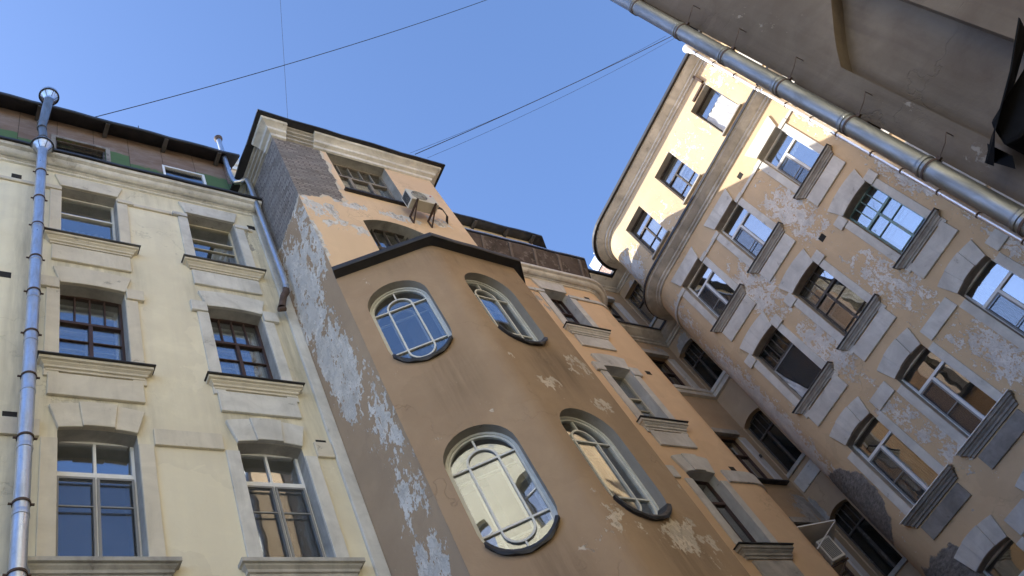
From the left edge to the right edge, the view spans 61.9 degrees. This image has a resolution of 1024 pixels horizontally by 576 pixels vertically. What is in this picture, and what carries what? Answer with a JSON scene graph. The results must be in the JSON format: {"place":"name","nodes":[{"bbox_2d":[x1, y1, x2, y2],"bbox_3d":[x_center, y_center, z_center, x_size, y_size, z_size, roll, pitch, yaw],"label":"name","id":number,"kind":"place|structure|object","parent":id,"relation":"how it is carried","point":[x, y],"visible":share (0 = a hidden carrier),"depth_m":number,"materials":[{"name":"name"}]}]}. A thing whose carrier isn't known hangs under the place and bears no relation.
{"place":"outdoors","nodes":[
{"label":"outdoors","id":0,"kind":"place"},
{"bbox_2d":[0,0,685,269],"label":"sky","id":1,"kind":"structure","parent":0,"point":[551,171],"materials":[{"name":"blue"}]},
{"bbox_2d":[453,212,838,575],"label":"wing building","id":2,"kind":"structure","parent":0,"point":[758,531],"depth_m":21.69,"materials":[{"name":"orange paint"}]},
{"bbox_2d":[531,278,616,351],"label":"window","id":3,"kind":"structure","parent":2,"relation":"in","point":[593,336],"depth_m":24.33,"materials":[{"name":"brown wood"}]},
{"bbox_2d":[590,353,697,448],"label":"window","id":4,"kind":"structure","parent":2,"relation":"in","point":[669,431],"depth_m":21.62,"materials":[{"name":"grey paint"}]},
{"bbox_2d":[671,453,803,575],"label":"window","id":5,"kind":"structure","parent":2,"relation":"in","point":[766,557],"depth_m":18.58,"materials":[{"name":"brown wood"}]},
{"bbox_2d":[797,519,848,575],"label":"air conditioner","id":6,"kind":"object","parent":2,"relation":"attached to","point":[819,536],"visible":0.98,"depth_m":19.62,"materials":[{"name":"plastic"}]},
{"bbox_2d":[644,0,1023,204],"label":"gable building","id":7,"kind":"structure","parent":0,"point":[927,74],"depth_m":10.36,"materials":[{"name":"paint"}]},
{"bbox_2d":[610,0,1023,236],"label":"drainpipe","id":8,"kind":"object","parent":7,"relation":"attached to","point":[987,201],"visible":1,"depth_m":10.41,"materials":[{"name":"metal"}]},
{"label":"ground","id":9,"kind":"structure","parent":0,"visible":0},
{"bbox_2d":[0,92,390,575],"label":"apartment building","id":10,"kind":"structure","parent":9,"relation":"on","point":[185,423],"depth_m":14.68,"materials":[{"name":"beige paint"}]},
{"bbox_2d":[2,87,59,575],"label":"drainpipe","id":11,"kind":"object","parent":10,"relation":"attached to","point":[42,146],"visible":1,"depth_m":12.69,"materials":[{"name":"metal"}]},
{"bbox_2d":[55,140,105,160],"bbox_3d":[-10.609,-2.910,20.826,1.370,1.540,0.680,12,-64,-33],"label":"window","id":12,"kind":"structure","parent":10,"relation":"in","point":[61,145],"depth_m":21.29,"materials":[{"name":"brown wood"}]},
{"bbox_2d":[43,173,140,272],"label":"window","id":13,"kind":"structure","parent":10,"relation":"in","point":[78,232],"depth_m":17.88,"materials":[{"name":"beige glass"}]},
{"bbox_2d":[37,266,155,404],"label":"window","id":14,"kind":"structure","parent":10,"relation":"in","point":[83,356],"depth_m":14.89,"materials":[{"name":"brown wood"}]},
{"bbox_2d":[27,402,182,575],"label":"window","id":15,"kind":"structure","parent":10,"relation":"in","point":[88,523],"depth_m":12.45,"materials":[{"name":"white plastic"}]},
{"bbox_2d":[162,165,206,184],"bbox_3d":[-8.561,-2.503,22.137,1.320,1.490,0.680,12,-64,-33],"label":"window","id":16,"kind":"structure","parent":10,"relation":"in","point":[171,173],"depth_m":22.59,"materials":[{"name":"white plastic"}]},
{"bbox_2d":[172,201,265,295],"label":"window","id":17,"kind":"structure","parent":10,"relation":"in","point":[211,256],"depth_m":19.25,"materials":[{"name":"beige paint"}]},
{"bbox_2d":[189,290,304,419],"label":"window","id":18,"kind":"structure","parent":10,"relation":"in","point":[240,374],"depth_m":16.32,"materials":[{"name":"white paint"}]},
{"bbox_2d":[214,135,289,311],"bbox_3d":[-6.534,-1.945,21.194,0.567,9.288,0.255,-24,-50,-11],"label":"drainpipe","id":19,"kind":"object","parent":10,"relation":"attached to","point":[285,293],"visible":0.98,"depth_m":20.30,"materials":[{"name":"metal"}]},
{"bbox_2d":[95,0,485,116],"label":"cable","id":20,"kind":"object","parent":10,"relation":"on","point":[278,66],"visible":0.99,"depth_m":24.51,"materials":[{"name":"rubber"}]},
{"bbox_2d":[225,418,365,575],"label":"window","id":21,"kind":"structure","parent":10,"relation":"in","point":[281,536],"depth_m":13.82,"materials":[{"name":"white plastic"}]},
{"bbox_2d":[230,109,749,575],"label":"stair tower","id":22,"kind":"structure","parent":9,"relation":"on","point":[485,425],"depth_m":14.10,"materials":[{"name":"orange paint"}]},
{"bbox_2d":[280,1,287,117],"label":"cable","id":23,"kind":"object","parent":22,"relation":"attached to","point":[283,53],"visible":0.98,"depth_m":22.72,"materials":[{"name":"rubber"}]},
{"bbox_2d":[332,163,406,206],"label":"window","id":24,"kind":"structure","parent":22,"relation":"in","point":[355,181],"depth_m":22.89,"materials":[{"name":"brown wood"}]},
{"bbox_2d":[369,229,408,249],"bbox_3d":[-2.626,-0.236,19.620,1.960,2.960,0.992,12,-64,-33],"label":"window","id":25,"kind":"structure","parent":22,"relation":"in","point":[383,239],"depth_m":20.55,"materials":[{"name":"grey wood"}]},
{"bbox_2d":[370,287,452,362],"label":"oval window","id":26,"kind":"structure","parent":22,"relation":"in","point":[392,312],"depth_m":16.11,"materials":[{"name":"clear glass"}]},
{"bbox_2d":[401,189,447,227],"bbox_3d":[-2.054,-1.957,21.464,1.319,0.910,0.540,12,-64,-33],"label":"air conditioner","id":27,"kind":"object","parent":22,"relation":"attached to","point":[416,201],"visible":1,"depth_m":21.24,"materials":[{"name":"beige plastic"}]},
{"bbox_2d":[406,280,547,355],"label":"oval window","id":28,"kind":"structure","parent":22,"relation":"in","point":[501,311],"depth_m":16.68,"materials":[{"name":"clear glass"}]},
{"bbox_2d":[445,432,559,555],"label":"oval window","id":29,"kind":"structure","parent":22,"relation":"in","point":[466,462],"depth_m":12.85,"materials":[{"name":"clear glass"}]},
{"bbox_2d":[411,37,663,152],"bbox_3d":[1.102,-6.081,26.213,9.745,2.286,0.008,-20,-51,-14],"label":"cable","id":30,"kind":"object","parent":22,"relation":"attached to","point":[516,109],"visible":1,"depth_m":25.26,"materials":[{"name":"rubber"}]},
{"bbox_2d":[415,36,671,154],"bbox_3d":[1.243,-6.031,26.123,9.685,1.999,0.019,-21,-51,-13],"label":"cable","id":31,"kind":"object","parent":22,"relation":"attached to","point":[544,96],"visible":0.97,"depth_m":26.03,"materials":[{"name":"rubber"}]},
{"bbox_2d":[428,39,672,157],"bbox_3d":[1.486,-5.958,26.101,9.425,1.686,0.008,-23,-50,-12],"label":"cable","id":32,"kind":"object","parent":22,"relation":"attached to","point":[546,104],"visible":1,"depth_m":25.85,"materials":[{"name":"rubber"}]},
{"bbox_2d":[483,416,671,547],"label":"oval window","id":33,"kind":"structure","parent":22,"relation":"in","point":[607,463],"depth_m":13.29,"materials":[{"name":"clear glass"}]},
{"bbox_2d":[588,30,1023,575],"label":"corner building","id":34,"kind":"structure","parent":9,"relation":"on","point":[818,323],"depth_m":23.09,"materials":[{"name":"paint"}]},
{"bbox_2d":[589,256,611,273],"bbox_3d":[4.036,-0.583,34.739,0.600,3.100,0.670,12,-64,-33],"label":"chimney","id":35,"kind":"object","parent":34,"relation":"on","point":[596,264],"visible":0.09,"depth_m":35.05,"materials":[{"name":"brick"}]},
{"bbox_2d":[607,296,637,323],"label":"window","id":36,"kind":"structure","parent":34,"relation":"in","point":[610,299],"depth_m":31.24,"materials":[{"name":"grey wood"}]},
{"bbox_2d":[629,283,656,326],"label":"window","id":37,"kind":"structure","parent":34,"relation":"in","point":[636,297],"depth_m":32.38,"materials":[{"name":"grey wood"}]},
{"bbox_2d":[631,210,669,259],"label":"window","id":38,"kind":"structure","parent":34,"relation":"in","point":[646,229],"depth_m":29.94,"materials":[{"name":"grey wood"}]},
{"bbox_2d":[641,348,705,389],"bbox_3d":[5.244,2.805,28.156,1.470,2.030,0.360,12,-64,-33],"label":"window","id":39,"kind":"structure","parent":34,"relation":"in","point":[666,370],"depth_m":28.52,"materials":[{"name":"grey paint"}]},
{"bbox_2d":[660,155,701,204],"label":"window","id":40,"kind":"structure","parent":34,"relation":"in","point":[676,175],"depth_m":29.05,"materials":[{"name":"grey wood"}]},
{"bbox_2d":[683,341,723,390],"bbox_3d":[6.442,2.555,28.674,0.350,2.160,0.950,12,-64,-33],"label":"window","id":41,"kind":"structure","parent":34,"relation":"in","point":[702,364],"depth_m":28.88,"materials":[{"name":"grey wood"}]},
{"bbox_2d":[671,247,756,341],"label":"window","id":42,"kind":"structure","parent":34,"relation":"in","point":[720,293],"depth_m":26.73,"materials":[{"name":"white plastic"}]},
{"bbox_2d":[696,87,741,135],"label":"window","id":43,"kind":"structure","parent":34,"relation":"in","point":[715,108],"depth_m":27.80,"materials":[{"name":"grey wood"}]},
{"bbox_2d":[704,189,795,281],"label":"window","id":44,"kind":"structure","parent":34,"relation":"in","point":[748,227],"depth_m":26.00,"materials":[{"name":"beige paint"}]},
{"bbox_2d":[711,427,789,485],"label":"window","id":45,"kind":"structure","parent":34,"relation":"in","point":[732,445],"depth_m":25.37,"materials":[{"name":"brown wood"}]},
{"bbox_2d":[749,410,820,491],"bbox_3d":[8.072,4.751,25.527,0.350,3.000,0.950,12,-64,-33],"label":"window","id":46,"kind":"structure","parent":34,"relation":"in","point":[785,452],"depth_m":25.63,"materials":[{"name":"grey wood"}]},
{"bbox_2d":[740,311,847,426],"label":"window","id":47,"kind":"structure","parent":34,"relation":"in","point":[797,364],"depth_m":23.53,"materials":[{"name":"beige stone"}]},
{"bbox_2d":[745,116,845,205],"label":"window","id":48,"kind":"structure","parent":34,"relation":"in","point":[800,158],"depth_m":25.09,"materials":[{"name":"beige paint"}]},
{"bbox_2d":[789,517,869,575],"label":"window","id":49,"kind":"structure","parent":34,"relation":"in","point":[798,521],"depth_m":22.57,"materials":[{"name":"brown wood"}]},
{"bbox_2d":[778,249,896,361],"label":"window","id":50,"kind":"structure","parent":34,"relation":"in","point":[834,295],"depth_m":23.03,"materials":[{"name":"beige stone"}]},
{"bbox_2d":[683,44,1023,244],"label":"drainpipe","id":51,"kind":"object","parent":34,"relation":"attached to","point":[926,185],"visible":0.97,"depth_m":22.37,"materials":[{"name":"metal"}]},
{"bbox_2d":[835,501,907,575],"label":"window","id":52,"kind":"structure","parent":34,"relation":"in","point":[879,552],"depth_m":22.88,"materials":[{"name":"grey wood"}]},
{"bbox_2d":[827,169,958,278],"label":"window","id":53,"kind":"structure","parent":34,"relation":"in","point":[904,224],"depth_m":22.21,"materials":[{"name":"beige stone"}]},
{"bbox_2d":[829,396,971,539],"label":"window","id":54,"kind":"structure","parent":34,"relation":"in","point":[924,495],"depth_m":20.68,"materials":[{"name":"white plastic"}]},
{"bbox_2d":[873,422,1023,575],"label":"window","id":55,"kind":"structure","parent":34,"relation":"in","point":[984,537],"depth_m":18.87,"materials":[{"name":"grey paint"}]},
{"bbox_2d":[877,328,1023,468],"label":"window","id":56,"kind":"structure","parent":34,"relation":"in","point":[976,407],"depth_m":20.20,"materials":[{"name":"grey paint"}]},
{"bbox_2d":[937,240,1023,350],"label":"window","id":57,"kind":"structure","parent":34,"relation":"in","point":[1004,274],"depth_m":19.83,"materials":[{"name":"white plastic"}]},
{"bbox_2d":[972,282,1023,331],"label":"window pane","id":58,"kind":"structure","parent":34,"relation":"in","point":[1000,306],"depth_m":19.66,"materials":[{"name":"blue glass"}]},
{"bbox_2d":[1015,469,1023,490],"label":"window","id":59,"kind":"structure","parent":34,"relation":"in","point":[1019,484],"depth_m":18.08,"materials":[{"name":"grey"}]}
]}

